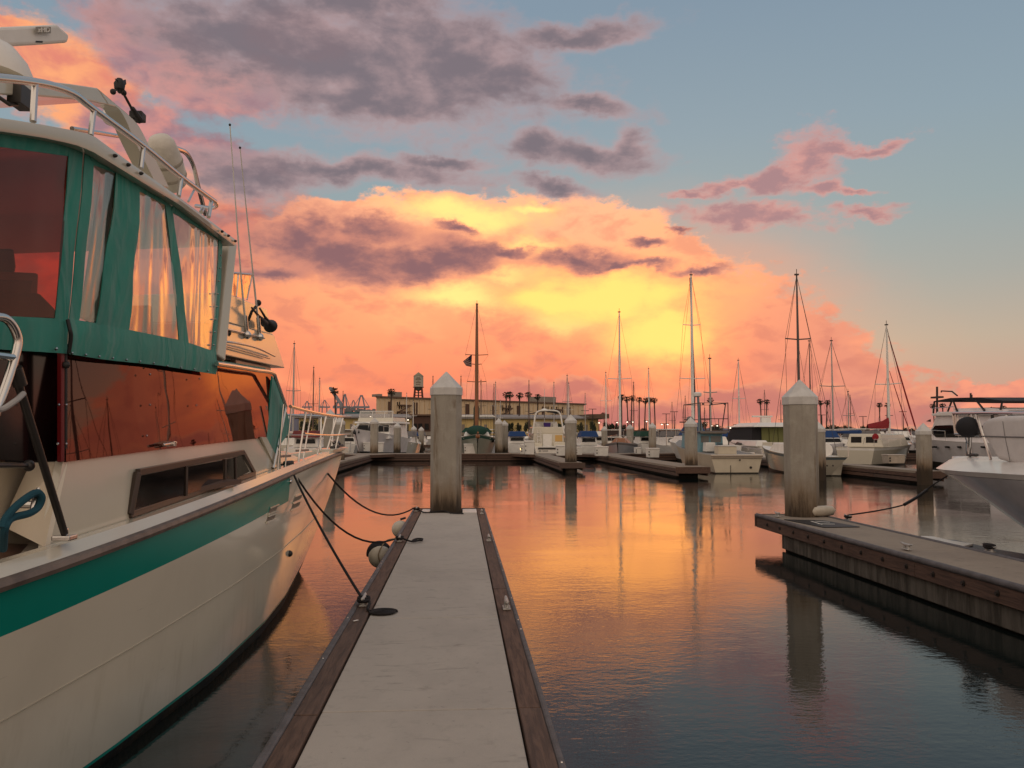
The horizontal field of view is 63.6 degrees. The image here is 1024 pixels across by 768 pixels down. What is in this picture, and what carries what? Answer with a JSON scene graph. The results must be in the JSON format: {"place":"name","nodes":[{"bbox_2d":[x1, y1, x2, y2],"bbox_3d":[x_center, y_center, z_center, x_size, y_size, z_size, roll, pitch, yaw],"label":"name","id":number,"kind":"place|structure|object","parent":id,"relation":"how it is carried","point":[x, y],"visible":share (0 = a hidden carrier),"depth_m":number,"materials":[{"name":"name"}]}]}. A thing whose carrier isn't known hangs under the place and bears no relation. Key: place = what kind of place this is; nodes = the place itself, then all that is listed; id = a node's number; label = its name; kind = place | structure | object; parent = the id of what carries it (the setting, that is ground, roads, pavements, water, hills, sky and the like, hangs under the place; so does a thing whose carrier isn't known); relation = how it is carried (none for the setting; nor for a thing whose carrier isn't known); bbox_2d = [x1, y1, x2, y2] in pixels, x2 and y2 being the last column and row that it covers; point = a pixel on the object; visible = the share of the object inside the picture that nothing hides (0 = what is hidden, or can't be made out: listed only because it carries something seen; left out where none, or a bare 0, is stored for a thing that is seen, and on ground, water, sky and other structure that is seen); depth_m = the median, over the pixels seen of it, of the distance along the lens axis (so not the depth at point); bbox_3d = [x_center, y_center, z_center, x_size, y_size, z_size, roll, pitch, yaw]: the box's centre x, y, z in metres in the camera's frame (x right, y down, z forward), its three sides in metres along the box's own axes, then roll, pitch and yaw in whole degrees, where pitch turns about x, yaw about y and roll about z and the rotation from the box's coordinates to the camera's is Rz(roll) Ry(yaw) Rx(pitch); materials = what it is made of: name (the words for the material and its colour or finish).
{"place":"outdoors","nodes":[
{"label":"outdoors","id":0,"kind":"place"},
{"bbox_2d":[329,387,343,413],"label":"port crane","id":1,"kind":"object","parent":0,"point":[341,405],"visible":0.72,"depth_m":691.30,"materials":[{"name":"grey metal"}]},
{"bbox_2d":[344,406,375,413],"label":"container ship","id":2,"kind":"object","parent":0,"point":[348,410],"visible":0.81,"depth_m":709.04,"materials":[{"name":"grey"}]},
{"bbox_2d":[353,395,369,408],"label":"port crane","id":3,"kind":"object","parent":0,"point":[364,406],"visible":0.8,"depth_m":792.26,"materials":[{"name":"grey metal"}]},
{"bbox_2d":[409,414,430,430],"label":"building","id":4,"kind":"structure","parent":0,"point":[423,421],"depth_m":212.72,"materials":[{"name":"brown wood"}]},
{"bbox_2d":[372,392,584,414],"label":"warehouse","id":5,"kind":"structure","parent":0,"point":[421,404],"depth_m":297.30,"materials":[{"name":"beige paint"}]},
{"bbox_2d":[413,372,423,397],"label":"water tower","id":6,"kind":"structure","parent":5,"relation":"on","point":[418,381],"depth_m":297.55,"materials":[{"name":"metal"}]},
{"bbox_2d":[0,0,1023,429],"label":"sky","id":7,"kind":"structure","parent":0,"point":[556,168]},
{"bbox_2d":[99,448,1023,767],"bbox_3d":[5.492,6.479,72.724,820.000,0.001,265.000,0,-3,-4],"label":"water","id":8,"kind":"structure","parent":0,"point":[685,622],"depth_m":8.91,"materials":[{"name":"liquid"}]},
{"bbox_2d":[0,25,351,767],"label":"motor yacht","id":9,"kind":"object","parent":8,"relation":"on","point":[152,557],"visible":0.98,"depth_m":5.51,"materials":[{"name":"paint"}]},
{"bbox_2d":[0,489,45,552],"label":"blue mooring line","id":10,"kind":"object","parent":9,"relation":"attached to","point":[10,516],"visible":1,"depth_m":4.07,"materials":[{"name":"teal fabric"}]},
{"bbox_2d":[0,147,67,317],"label":"tinted window","id":11,"kind":"structure","parent":9,"relation":"in","point":[32,184],"depth_m":4.48,"materials":[{"name":"glass"}]},
{"bbox_2d":[110,78,145,123],"bbox_3d":[-2.936,-2.175,6.281,0.112,0.240,0.580,0,-3,-4],"label":"wind vane","id":12,"kind":"object","parent":9,"relation":"attached to","point":[136,116],"visible":0.99,"depth_m":6.23,"materials":[{"name":"black metal"}]},
{"bbox_2d":[148,133,186,192],"bbox_3d":[-3.014,-1.923,7.199,0.284,0.448,0.477,0,-3,-4],"label":"radar dome","id":13,"kind":"object","parent":9,"relation":"on","point":[163,146],"visible":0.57,"depth_m":7.07,"materials":[{"name":"beige plastic"}]},
{"bbox_2d":[127,450,255,517],"bbox_3d":[-2.715,0.817,7.361,0.062,0.409,3.456,0,-3,-4],"label":"window","id":14,"kind":"structure","parent":9,"relation":"in","point":[155,487],"depth_m":6.59,"materials":[{"name":"black glass"}]},
{"bbox_2d":[229,123,250,338],"bbox_3d":[-3.036,-1.643,9.176,0.100,2.206,0.961,0,-3,-4],"label":"whip antenna","id":15,"kind":"object","parent":9,"relation":"attached to","point":[246,328],"visible":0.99,"depth_m":9.25,"materials":[{"name":"white paint"}]},
{"bbox_2d":[239,146,263,340],"bbox_3d":[-3.081,-1.589,9.720,0.100,2.060,1.179,0,-3,-4],"label":"whip antenna","id":16,"kind":"object","parent":9,"relation":"on","point":[260,334],"visible":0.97,"depth_m":9.86,"materials":[{"name":"white paint"}]},
{"bbox_2d":[248,300,277,332],"bbox_3d":[-3.154,-0.859,10.269,0.184,0.337,0.941,0,-3,2],"label":"boat horn","id":17,"kind":"object","parent":9,"relation":"attached to","point":[268,325],"visible":0.89,"depth_m":10.39,"materials":[{"name":"black metal"}]},
{"bbox_2d":[289,464,361,596],"bbox_3d":[-2.145,1.503,9.165,0.028,1.151,3.369,2,-4,-27],"label":"mooring line","id":18,"kind":"object","parent":9,"relation":"attached to","point":[331,547],"visible":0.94,"depth_m":8.76,"materials":[{"name":"black fabric"}]},
{"bbox_2d":[298,478,395,542],"bbox_3d":[-2.276,1.661,11.398,0.028,1.192,1.951,-3,-4,40],"label":"mooring line","id":19,"kind":"object","parent":9,"relation":"attached to","point":[323,512],"visible":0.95,"depth_m":11.23,"materials":[{"name":"black fabric"}]},
{"bbox_2d":[327,473,413,515],"bbox_3d":[-2.490,2.016,15.078,0.030,0.947,3.600,-1,-4,16],"label":"mooring line","id":20,"kind":"object","parent":9,"relation":"attached to","point":[338,485],"visible":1,"depth_m":14.53,"materials":[{"name":"black fabric"}]},
{"bbox_2d":[281,343,300,450],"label":"sailboat","id":21,"kind":"object","parent":8,"relation":"on","point":[284,443],"visible":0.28,"depth_m":82.40,"materials":[{"name":"paint"}]},
{"bbox_2d":[284,431,323,452],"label":"motor boat","id":22,"kind":"object","parent":8,"relation":"on","point":[312,442],"visible":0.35,"depth_m":67.28,"materials":[{"name":"paint"}]},
{"bbox_2d":[307,367,317,430],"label":"sailboat","id":23,"kind":"object","parent":8,"relation":"on","point":[313,379],"visible":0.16,"depth_m":118.29,"materials":[{"name":"paint"}]},
{"bbox_2d":[314,378,324,439],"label":"sailboat","id":24,"kind":"object","parent":8,"relation":"on","point":[319,408],"visible":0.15,"depth_m":131.10,"materials":[{"name":"paint"}]},
{"bbox_2d":[323,409,335,447],"bbox_3d":[-9.368,3.579,42.364,0.630,4.584,0.630,1,-4,-19],"label":"dock pile","id":25,"kind":"object","parent":8,"relation":"in","point":[328,426],"visible":0.18,"depth_m":42.17,"materials":[{"name":"concrete"}]},
{"bbox_2d":[336,418,344,459],"bbox_3d":[-10.320,4.114,49.299,0.630,4.339,0.630,3,-4,-40],"label":"dock pile","id":26,"kind":"object","parent":8,"relation":"in","point":[341,439],"visible":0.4,"depth_m":49.13,"materials":[{"name":"concrete"}]},
{"bbox_2d":[345,429,357,452],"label":"motor boat","id":27,"kind":"object","parent":8,"relation":"on","point":[354,448],"visible":0.14,"depth_m":85.48,"materials":[{"name":"paint"}]},
{"bbox_2d":[337,454,394,471],"bbox_3d":[-10.448,5.236,53.715,4.126,0.875,19.146,0,-3,-4],"label":"finger dock","id":28,"kind":"object","parent":8,"relation":"on","point":[351,461],"visible":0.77,"depth_m":55.01,"materials":[{"name":"grey concrete"}]},
{"bbox_2d":[370,418,378,452],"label":"dock pile","id":29,"kind":"object","parent":8,"relation":"in","point":[374,422],"visible":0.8,"depth_m":65.07,"materials":[{"name":"concrete"}]},
{"bbox_2d":[352,411,411,452],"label":"motor yacht","id":30,"kind":"object","parent":8,"relation":"on","point":[361,433],"visible":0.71,"depth_m":77.23,"materials":[{"name":"paint"}]},
{"bbox_2d":[393,422,400,452],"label":"dock pile","id":31,"kind":"object","parent":8,"relation":"in","point":[397,438],"visible":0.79,"depth_m":73.10,"materials":[{"name":"concrete"}]},
{"bbox_2d":[252,508,566,767],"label":"finger dock","id":32,"kind":"object","parent":8,"relation":"on","point":[437,670],"visible":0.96,"depth_m":5.41,"materials":[{"name":"concrete"}]},
{"bbox_2d":[357,595,370,611],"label":"rope turns","id":33,"kind":"object","parent":32,"relation":"on","point":[367,599],"visible":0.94,"depth_m":7.55,"materials":[{"name":"black fabric"}]},
{"bbox_2d":[366,543,389,567],"bbox_3d":[-1.966,2.514,12.194,0.379,0.389,0.447,0,-3,-4],"label":"round fender","id":34,"kind":"object","parent":32,"relation":"hanging from","point":[372,552],"visible":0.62,"depth_m":12.04,"materials":[{"name":"plastic"}]},
{"bbox_2d":[369,608,397,614],"bbox_3d":[-1.144,2.023,7.338,0.261,0.019,0.251,0,-3,-4],"label":"rope coil","id":35,"kind":"object","parent":32,"relation":"on","point":[382,611],"visible":1,"depth_m":7.30,"materials":[{"name":"black fabric"}]},
{"bbox_2d":[392,517,405,535],"bbox_3d":[-2.086,2.675,15.405,0.320,0.389,0.320,0,-3,-4],"label":"round fender","id":36,"kind":"object","parent":32,"relation":"hanging from","point":[397,526],"visible":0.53,"depth_m":15.29,"materials":[{"name":"plastic"}]},
{"bbox_2d":[395,536,422,541],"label":"rope turns","id":37,"kind":"object","parent":32,"relation":"on","point":[412,540],"visible":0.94,"depth_m":12.04,"materials":[{"name":"black fabric"}]},
{"bbox_2d":[414,507,463,513],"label":"rope turns","id":38,"kind":"object","parent":32,"relation":"on","point":[418,508],"visible":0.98,"depth_m":16.53,"materials":[{"name":"black fabric"}]},
{"bbox_2d":[502,595,510,609],"bbox_3d":[-0.050,1.991,7.489,0.070,0.091,0.302,0,-3,-4],"label":"dock cleat","id":39,"kind":"object","parent":32,"relation":"on","point":[506,606],"visible":1,"depth_m":7.42,"materials":[{"name":"silver metal"}]},
{"bbox_2d":[406,431,420,452],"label":"motor boat","id":40,"kind":"object","parent":8,"relation":"on","point":[413,446],"visible":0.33,"depth_m":84.70,"materials":[{"name":"paint"}]},
{"bbox_2d":[418,427,423,450],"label":"dock pile","id":41,"kind":"object","parent":8,"relation":"in","point":[421,434],"visible":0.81,"depth_m":99.05,"materials":[{"name":"concrete"}]},
{"bbox_2d":[430,372,462,512],"bbox_3d":[-1.363,2.052,17.007,0.630,4.622,0.630,1,-4,-21],"label":"dock pile","id":42,"kind":"object","parent":8,"relation":"in","point":[446,391],"visible":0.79,"depth_m":16.80,"materials":[{"name":"concrete"}]},
{"bbox_2d":[462,303,494,453],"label":"sailboat","id":43,"kind":"object","parent":8,"relation":"on","point":[479,438],"visible":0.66,"depth_m":67.80,"materials":[{"name":"paint"}]},
{"bbox_2d":[495,418,502,452],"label":"dock pile","id":44,"kind":"object","parent":8,"relation":"in","point":[498,434],"visible":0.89,"depth_m":66.84,"materials":[{"name":"concrete"}]},
{"bbox_2d":[502,420,507,452],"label":"dock pile","id":45,"kind":"object","parent":8,"relation":"in","point":[505,437],"visible":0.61,"depth_m":73.68,"materials":[{"name":"concrete"}]},
{"bbox_2d":[508,431,525,452],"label":"motor boat","id":46,"kind":"object","parent":8,"relation":"on","point":[514,443],"visible":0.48,"depth_m":90.07,"materials":[{"name":"paint"}]},
{"bbox_2d":[523,384,532,439],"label":"sailboat","id":47,"kind":"object","parent":8,"relation":"on","point":[528,421],"visible":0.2,"depth_m":137.07,"materials":[{"name":"paint"}]},
{"bbox_2d":[528,389,564,452],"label":"sport fishing boat","id":48,"kind":"object","parent":8,"relation":"on","point":[546,437],"visible":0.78,"depth_m":68.73,"materials":[{"name":"paint"}]},
{"bbox_2d":[511,454,584,471],"bbox_3d":[2.705,5.284,54.525,4.346,0.875,19.156,0,-3,-4],"label":"finger dock","id":49,"kind":"object","parent":8,"relation":"on","point":[554,461],"visible":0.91,"depth_m":50.92,"materials":[{"name":"grey concrete"}]},
{"bbox_2d":[524,440,534,453],"bbox_3d":[1.301,4.793,62.369,0.760,1.037,0.756,0,-3,-4],"label":"dock box","id":50,"kind":"object","parent":49,"relation":"on","point":[528,446],"visible":0.98,"depth_m":62.04,"materials":[{"name":"white paint"}]},
{"bbox_2d":[555,445,564,455],"bbox_3d":[3.448,4.729,58.713,0.637,0.730,0.756,0,-3,-4],"label":"dock box","id":51,"kind":"object","parent":49,"relation":"on","point":[560,450],"visible":0.87,"depth_m":58.38,"materials":[{"name":"white paint"}]},
{"bbox_2d":[562,375,571,424],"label":"sailboat","id":52,"kind":"object","parent":8,"relation":"on","point":[567,401],"visible":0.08,"depth_m":124.65,"materials":[{"name":"paint"}]},
{"bbox_2d":[565,414,576,471],"bbox_3d":[3.246,3.869,45.524,0.630,4.381,0.630,1,-4,-16],"label":"dock pile","id":53,"kind":"object","parent":8,"relation":"in","point":[570,438],"visible":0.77,"depth_m":45.32,"materials":[{"name":"concrete"}]},
{"bbox_2d":[577,431,601,452],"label":"motor boat","id":54,"kind":"object","parent":8,"relation":"on","point":[587,441],"visible":0.46,"depth_m":78.85,"materials":[{"name":"paint"}]},
{"bbox_2d":[601,426,606,445],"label":"dock pile","id":55,"kind":"object","parent":8,"relation":"in","point":[603,435],"visible":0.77,"depth_m":88.35,"materials":[{"name":"concrete"}]},
{"bbox_2d":[600,372,611,436],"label":"sailboat","id":56,"kind":"object","parent":8,"relation":"on","point":[606,399],"visible":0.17,"depth_m":120.78,"materials":[{"name":"paint"}]},
{"bbox_2d":[605,311,637,452],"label":"sailboat","id":57,"kind":"object","parent":8,"relation":"on","point":[621,445],"visible":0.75,"depth_m":68.96,"materials":[{"name":"paint"}]},
{"bbox_2d":[626,425,633,443],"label":"dock pile","id":58,"kind":"object","parent":8,"relation":"in","point":[629,432],"visible":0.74,"depth_m":75.42,"materials":[{"name":"concrete"}]},
{"bbox_2d":[345,452,915,460],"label":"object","id":59,"kind":"object","parent":8,"relation":"on","point":[480,457],"visible":0.2,"depth_m":63.94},
{"bbox_2d":[464,444,474,453],"bbox_3d":[-3.298,5.080,64.944,1.007,0.768,0.756,0,-3,-4],"label":"dock box","id":60,"kind":"object","parent":59,"relation":"on","point":[468,448],"visible":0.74,"depth_m":64.60,"materials":[{"name":"white paint"}]},
{"bbox_2d":[634,431,648,452],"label":"motor boat","id":61,"kind":"object","parent":8,"relation":"on","point":[642,443],"visible":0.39,"depth_m":91.44,"materials":[{"name":"paint"}]},
{"bbox_2d":[577,454,710,476],"bbox_3d":[7.849,5.123,51.816,4.612,0.875,25.210,0,-3,-4],"label":"finger dock","id":62,"kind":"object","parent":8,"relation":"on","point":[673,469],"visible":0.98,"depth_m":44.93,"materials":[{"name":"grey concrete"}]},
{"bbox_2d":[594,446,608,455],"bbox_3d":[6.278,4.721,58.033,0.948,0.664,0.756,0,-3,-4],"label":"dock box","id":63,"kind":"object","parent":62,"relation":"on","point":[600,450],"visible":1,"depth_m":57.70,"materials":[{"name":"white paint"}]},
{"bbox_2d":[645,448,659,457],"bbox_3d":[9.247,4.521,54.271,0.815,0.618,0.756,0,-3,-4],"label":"dock box","id":64,"kind":"object","parent":62,"relation":"on","point":[652,452],"visible":1,"depth_m":53.94,"materials":[{"name":"white paint"}]},
{"bbox_2d":[644,366,653,436],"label":"sailboat","id":65,"kind":"object","parent":8,"relation":"on","point":[648,408],"visible":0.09,"depth_m":119.59,"materials":[{"name":"paint"}]},
{"bbox_2d":[648,423,655,447],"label":"dock pile","id":66,"kind":"object","parent":8,"relation":"in","point":[652,434],"visible":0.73,"depth_m":68.46,"materials":[{"name":"concrete"}]},
{"bbox_2d":[656,429,681,452],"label":"motor boat","id":67,"kind":"object","parent":8,"relation":"on","point":[663,444],"visible":0.26,"depth_m":77.33,"materials":[{"name":"paint"}]},
{"bbox_2d":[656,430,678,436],"bbox_3d":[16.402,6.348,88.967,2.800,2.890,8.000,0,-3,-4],"label":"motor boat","id":68,"kind":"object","parent":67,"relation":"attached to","point":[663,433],"visible":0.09,"depth_m":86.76,"materials":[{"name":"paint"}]},
{"bbox_2d":[684,417,697,465],"bbox_3d":[8.906,3.718,41.006,0.630,4.146,0.630,3,-4,-39],"label":"dock pile","id":69,"kind":"object","parent":8,"relation":"in","point":[690,431],"visible":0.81,"depth_m":40.80,"materials":[{"name":"concrete"}]},
{"bbox_2d":[669,274,741,460],"bbox_3d":[13.915,-1.289,63.170,3.450,15.074,13.000,0,-3,-4],"label":"sailboat","id":70,"kind":"object","parent":8,"relation":"on","point":[673,440],"visible":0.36,"depth_m":63.55,"materials":[{"name":"paint"}]},
{"bbox_2d":[676,392,762,473],"bbox_3d":[11.615,2.995,49.606,2.913,4.910,11.480,0,-3,-4],"label":"fishing boat","id":71,"kind":"object","parent":8,"relation":"on","point":[716,455],"visible":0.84,"depth_m":44.80,"materials":[{"name":"paint"}]},
{"bbox_2d":[729,360,750,423],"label":"sailboat","id":72,"kind":"object","parent":8,"relation":"on","point":[739,401],"visible":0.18,"depth_m":95.92,"materials":[{"name":"paint"}]},
{"bbox_2d":[726,416,782,456],"bbox_3d":[18.434,4.276,61.715,3.980,3.790,11.800,0,-3,-4],"label":"express cruiser","id":73,"kind":"object","parent":8,"relation":"on","point":[756,436],"visible":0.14,"depth_m":58.76,"materials":[{"name":"paint"}]},
{"bbox_2d":[782,380,819,517],"bbox_3d":[5.614,2.108,15.982,0.630,4.390,0.630,1,-3,-12],"label":"dock pile","id":74,"kind":"object","parent":8,"relation":"in","point":[800,442],"visible":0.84,"depth_m":15.78,"materials":[{"name":"concrete"}]},
{"bbox_2d":[762,269,848,475],"bbox_3d":[15.441,-0.524,45.140,2.150,11.407,9.827,0,-3,-4],"label":"sailboat","id":75,"kind":"object","parent":8,"relation":"on","point":[774,454],"visible":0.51,"depth_m":44.60,"materials":[{"name":"paint"}]},
{"bbox_2d":[803,340,829,430],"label":"sailboat","id":76,"kind":"object","parent":8,"relation":"on","point":[810,388],"visible":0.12,"depth_m":81.12,"materials":[{"name":"paint"}]},
{"bbox_2d":[818,422,825,480],"bbox_3d":[14.041,3.656,37.792,0.630,3.888,0.630,3,-5,-41],"label":"dock pile","id":77,"kind":"object","parent":8,"relation":"in","point":[822,451],"visible":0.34,"depth_m":37.55,"materials":[{"name":"concrete"}]},
{"bbox_2d":[825,431,845,454],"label":"motor boat","id":78,"kind":"object","parent":8,"relation":"on","point":[829,439],"visible":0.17,"depth_m":65.81,"materials":[{"name":"paint"}]},
{"bbox_2d":[818,340,861,445],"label":"sailboat","id":79,"kind":"object","parent":8,"relation":"on","point":[844,441],"visible":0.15,"depth_m":68.68,"materials":[{"name":"paint"}]},
{"bbox_2d":[838,391,859,430],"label":"sailboat","id":80,"kind":"object","parent":8,"relation":"on","point":[848,415],"visible":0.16,"depth_m":95.32,"materials":[{"name":"paint"}]},
{"bbox_2d":[760,457,946,482],"bbox_3d":[16.791,5.007,49.871,4.277,0.875,30.207,0,-3,-4],"label":"finger dock","id":81,"kind":"object","parent":8,"relation":"on","point":[909,475],"visible":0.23,"depth_m":37.96,"materials":[{"name":"grey concrete"}]},
{"bbox_2d":[881,454,905,462],"bbox_3d":[20.281,3.979,43.864,0.975,0.463,0.756,0,-3,-4],"label":"dock box","id":82,"kind":"object","parent":81,"relation":"on","point":[893,458],"visible":1,"depth_m":43.54,"materials":[{"name":"white plastic"}]},
{"bbox_2d":[838,428,880,438],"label":"motor boat","id":83,"kind":"object","parent":8,"relation":"on","point":[868,432],"visible":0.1,"depth_m":70.01,"materials":[{"name":"paint"}]},
{"bbox_2d":[836,321,916,465],"bbox_3d":[26.143,0.684,58.024,10.244,10.524,3.114,3,-5,-45],"label":"sailboat","id":84,"kind":"object","parent":8,"relation":"on","point":[865,449],"visible":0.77,"depth_m":55.59,"materials":[{"name":"paint"}]},
{"bbox_2d":[755,513,1023,634],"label":"finger dock","id":85,"kind":"object","parent":8,"relation":"on","point":[985,586],"visible":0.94,"depth_m":10.98,"materials":[{"name":"wood"}]},
{"bbox_2d":[813,506,835,515],"bbox_3d":[5.942,2.429,15.787,0.580,0.199,0.200,1,-4,-18],"label":"cylindrical fender","id":86,"kind":"object","parent":85,"relation":"on","point":[824,510],"visible":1,"depth_m":15.70,"materials":[{"name":"plastic"}]},
{"bbox_3d":[6.193,2.457,15.208,0.070,0.091,0.282,0,-3,-4],"label":"dock cleat","id":87,"kind":"object","parent":85,"relation":"attached to","visible":0},
{"bbox_2d":[848,475,947,514],"bbox_3d":[7.609,2.100,16.013,3.237,0.756,0.028,2,-4,-29],"label":"mooring line","id":88,"kind":"object","parent":87,"relation":"attached to","point":[895,506],"visible":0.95,"depth_m":15.75,"materials":[{"name":"black fabric"}]},
{"bbox_2d":[903,488,928,505],"bbox_3d":[7.919,2.220,16.178,0.733,0.320,0.064,2,-4,-29],"label":"rubber mooring snubber","id":89,"kind":"object","parent":88,"relation":"attached to","point":[919,495],"visible":1,"depth_m":16.16,"materials":[{"name":"black rubber"}]},
{"bbox_2d":[885,431,915,449],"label":"motor boat","id":90,"kind":"object","parent":8,"relation":"on","point":[908,440],"visible":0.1,"depth_m":86.02,"materials":[{"name":"paint"}]},
{"bbox_2d":[915,423,932,484],"bbox_3d":[17.225,3.514,34.450,0.630,3.774,0.630,1,-4,-18],"label":"dock pile","id":91,"kind":"object","parent":8,"relation":"in","point":[923,434],"visible":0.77,"depth_m":34.23,"materials":[{"name":"concrete"}]},
{"bbox_2d":[907,387,1023,465],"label":"motor yacht","id":92,"kind":"object","parent":8,"relation":"on","point":[947,444],"visible":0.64,"depth_m":50.87,"materials":[{"name":"paint"}]},
{"bbox_2d":[932,425,957,436],"bbox_3d":[27.253,2.984,52.064,0.060,0.770,2.964,0,-3,-4],"label":"side window","id":93,"kind":"structure","parent":92,"relation":"in","point":[945,430],"depth_m":51.94,"materials":[{"name":"black glass"}]},
{"bbox_2d":[921,536,1023,558],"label":"inflatable dinghy","id":94,"kind":"object","parent":8,"relation":"on","point":[1006,553],"visible":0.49,"depth_m":13.36,"materials":[{"name":"grey rubber"}]},
{"bbox_2d":[936,411,1023,527],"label":"sport boat","id":95,"kind":"object","parent":8,"relation":"on","point":[997,482],"visible":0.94,"depth_m":13.36,"materials":[{"name":"paint"}]},
{"bbox_2d":[955,417,979,437],"bbox_3d":[8.223,0.779,14.879,0.400,0.380,0.400,0,-3,-4],"label":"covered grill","id":96,"kind":"object","parent":95,"relation":"on","point":[967,427],"visible":0.96,"depth_m":14.75,"materials":[{"name":"black fabric"}]},
{"bbox_2d":[289,416,900,430],"bbox_3d":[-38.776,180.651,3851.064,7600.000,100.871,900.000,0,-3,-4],"label":"hills","id":97,"kind":"structure","parent":0,"point":[296,422],"depth_m":3550.71,"materials":[{"name":"grey"}]},
{"bbox_2d":[600,430,915,434],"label":"wall","id":98,"kind":"structure","parent":0,"point":[614,432],"depth_m":208.74,"materials":[{"name":"grey concrete"}]},
{"label":"ground","id":99,"kind":"structure","parent":0,"visible":0},
{"bbox_2d":[299,419,316,430],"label":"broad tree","id":100,"kind":"object","parent":99,"relation":"on","point":[301,425],"visible":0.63,"depth_m":202.90,"materials":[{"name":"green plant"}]},
{"bbox_2d":[387,388,396,417],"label":"palm tree","id":101,"kind":"object","parent":99,"relation":"on","point":[390,390],"visible":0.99,"depth_m":213.69,"materials":[{"name":"plant"}]},
{"bbox_2d":[294,414,608,434],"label":"building","id":102,"kind":"structure","parent":99,"relation":"on","point":[521,420],"depth_m":235.20,"materials":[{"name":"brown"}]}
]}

